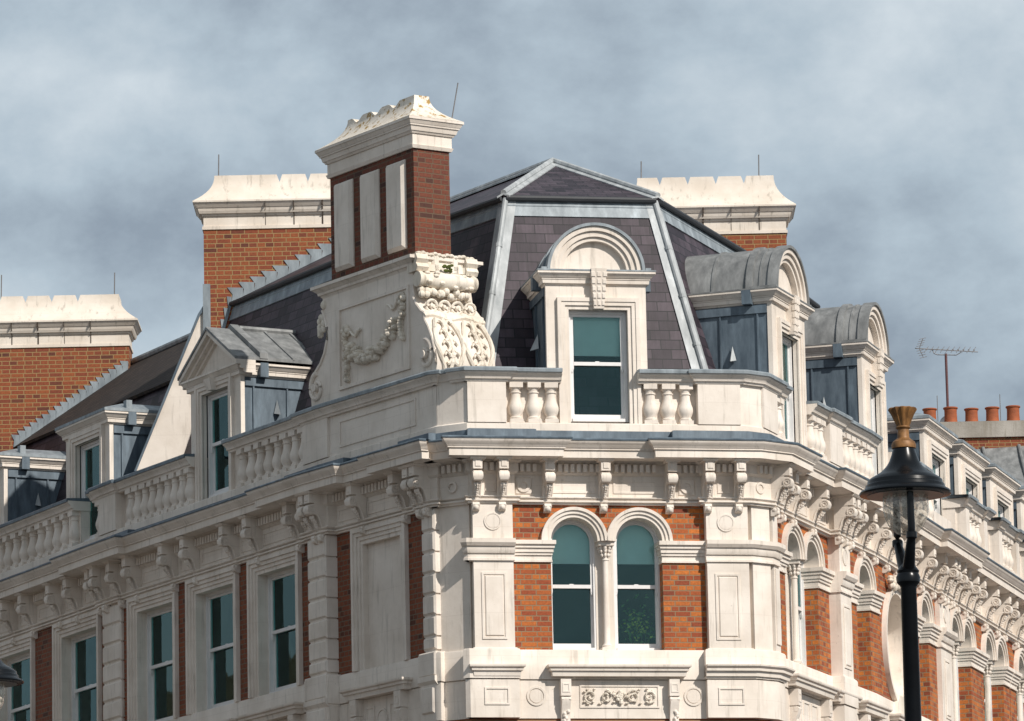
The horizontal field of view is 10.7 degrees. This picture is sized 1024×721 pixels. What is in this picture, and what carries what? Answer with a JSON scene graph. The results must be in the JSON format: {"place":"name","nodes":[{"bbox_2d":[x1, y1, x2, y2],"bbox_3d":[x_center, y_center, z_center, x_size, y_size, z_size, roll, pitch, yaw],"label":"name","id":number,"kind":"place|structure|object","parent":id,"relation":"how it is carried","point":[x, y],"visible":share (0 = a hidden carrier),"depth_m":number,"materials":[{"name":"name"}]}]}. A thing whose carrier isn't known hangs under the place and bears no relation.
{"place":"outdoors","nodes":[
{"label":"outdoors","id":0,"kind":"place"},
{"bbox_2d":[0,0,1023,421],"label":"sky","id":1,"kind":"structure","parent":0,"point":[893,130],"materials":[{"name":"grey"}]},
{"bbox_2d":[922,394,1023,484],"bbox_3d":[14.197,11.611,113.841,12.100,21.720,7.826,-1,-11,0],"label":"background building","id":2,"kind":"structure","parent":0,"point":[994,439],"depth_m":113.59,"materials":[{"name":"brick"}]},
{"bbox_2d":[915,338,977,406],"bbox_3d":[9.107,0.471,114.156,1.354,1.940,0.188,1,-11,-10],"label":"tv aerial","id":3,"kind":"object","parent":2,"relation":"attached to","point":[946,381],"visible":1,"depth_m":114.21,"materials":[{"name":"grey metal"}]},
{"label":"ground","id":4,"kind":"structure","parent":0,"visible":0},
{"bbox_2d":[0,659,23,708],"bbox_3d":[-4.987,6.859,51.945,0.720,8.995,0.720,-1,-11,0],"label":"street lamp","id":5,"kind":"object","parent":4,"relation":"on","point":[9,676],"visible":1,"depth_m":52.52,"materials":[{"name":"black metal"}]},
{"bbox_2d":[0,272,189,720],"bbox_3d":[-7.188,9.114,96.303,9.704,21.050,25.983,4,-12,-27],"label":"terraced building","id":6,"kind":"structure","parent":4,"relation":"on","point":[82,392],"depth_m":90.99,"materials":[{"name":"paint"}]},
{"bbox_2d":[0,633,35,720],"bbox_3d":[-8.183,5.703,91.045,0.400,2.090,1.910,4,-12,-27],"label":"window","id":7,"kind":"structure","parent":6,"relation":"in","point":[19,701],"depth_m":91.25,"materials":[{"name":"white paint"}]},
{"bbox_2d":[52,610,101,720],"bbox_3d":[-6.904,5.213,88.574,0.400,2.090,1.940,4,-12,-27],"label":"window","id":8,"kind":"structure","parent":6,"relation":"in","point":[76,648],"depth_m":89.07,"materials":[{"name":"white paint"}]},
{"bbox_2d":[79,83,974,720],"bbox_3d":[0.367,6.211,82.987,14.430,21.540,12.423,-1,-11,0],"label":"corner building","id":9,"kind":"structure","parent":4,"relation":"on","point":[421,443],"depth_m":80.37,"materials":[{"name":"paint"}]},
{"bbox_2d":[126,586,178,720],"bbox_3d":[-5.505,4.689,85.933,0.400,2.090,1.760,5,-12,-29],"label":"window","id":10,"kind":"structure","parent":9,"relation":"in","point":[152,623],"depth_m":86.33,"materials":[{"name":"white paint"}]},
{"bbox_2d":[185,567,240,714],"bbox_3d":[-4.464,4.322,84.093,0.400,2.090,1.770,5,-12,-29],"label":"window","id":11,"kind":"structure","parent":9,"relation":"in","point":[212,607],"depth_m":84.48,"materials":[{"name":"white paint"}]},
{"bbox_2d":[246,547,302,697],"bbox_3d":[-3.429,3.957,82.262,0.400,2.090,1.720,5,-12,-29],"label":"window","id":12,"kind":"structure","parent":9,"relation":"in","point":[274,587],"depth_m":82.64,"materials":[{"name":"white paint"}]},
{"bbox_2d":[350,517,410,671],"bbox_3d":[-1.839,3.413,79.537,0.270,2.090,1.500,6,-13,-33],"label":"blind window","id":13,"kind":"structure","parent":9,"relation":"in","point":[379,558],"depth_m":79.69,"materials":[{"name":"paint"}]},
{"bbox_2d":[551,520,596,649],"bbox_3d":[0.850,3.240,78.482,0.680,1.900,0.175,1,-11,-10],"label":"window","id":14,"kind":"structure","parent":9,"relation":"in","point":[574,544],"depth_m":78.61,"materials":[{"name":"white paint"}]},
{"bbox_2d":[617,578,655,643],"bbox_3d":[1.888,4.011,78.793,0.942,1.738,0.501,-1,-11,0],"label":"indoor plant","id":15,"kind":"object","parent":9,"relation":"in","point":[636,628],"visible":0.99,"depth_m":78.71,"materials":[{"name":"green plant"}]},
{"bbox_2d":[613,520,661,649],"bbox_3d":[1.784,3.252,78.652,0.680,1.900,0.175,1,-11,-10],"label":"window","id":16,"kind":"structure","parent":9,"relation":"in","point":[635,540],"depth_m":78.76,"materials":[{"name":"white paint"}]},
{"bbox_2d":[791,565,806,665],"bbox_3d":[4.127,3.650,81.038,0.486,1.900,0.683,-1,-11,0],"label":"window","id":17,"kind":"structure","parent":9,"relation":"in","point":[800,583],"depth_m":81.26,"materials":[{"name":"white paint"}]},
{"bbox_2d":[859,406,951,720],"bbox_3d":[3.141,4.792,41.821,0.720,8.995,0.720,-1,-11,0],"label":"street lamp","id":18,"kind":"object","parent":4,"relation":"on","point":[907,478],"visible":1,"depth_m":42.33,"materials":[{"name":"black metal"}]},
{"bbox_2d":[887,413,1023,720],"bbox_3d":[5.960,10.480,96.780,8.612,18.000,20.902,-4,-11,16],"label":"terraced building","id":19,"kind":"structure","parent":4,"relation":"on","point":[980,668],"depth_m":92.07,"materials":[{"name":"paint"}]},
{"bbox_2d":[956,659,959,720],"bbox_3d":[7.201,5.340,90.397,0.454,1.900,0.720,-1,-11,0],"label":"window","id":20,"kind":"structure","parent":19,"relation":"in","point":[956,659],"depth_m":90.65,"materials":[{"name":"white paint"}]},
{"bbox_2d":[983,674,992,720],"bbox_3d":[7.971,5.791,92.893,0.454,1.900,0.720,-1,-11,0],"label":"window","id":21,"kind":"structure","parent":19,"relation":"in","point":[983,674],"depth_m":93.12,"materials":[{"name":"white paint"}]},
{"bbox_2d":[1016,693,1023,720],"bbox_3d":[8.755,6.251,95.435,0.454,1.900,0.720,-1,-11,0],"label":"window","id":22,"kind":"structure","parent":19,"relation":"in","point":[1016,693],"depth_m":95.73,"materials":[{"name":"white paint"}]}
]}

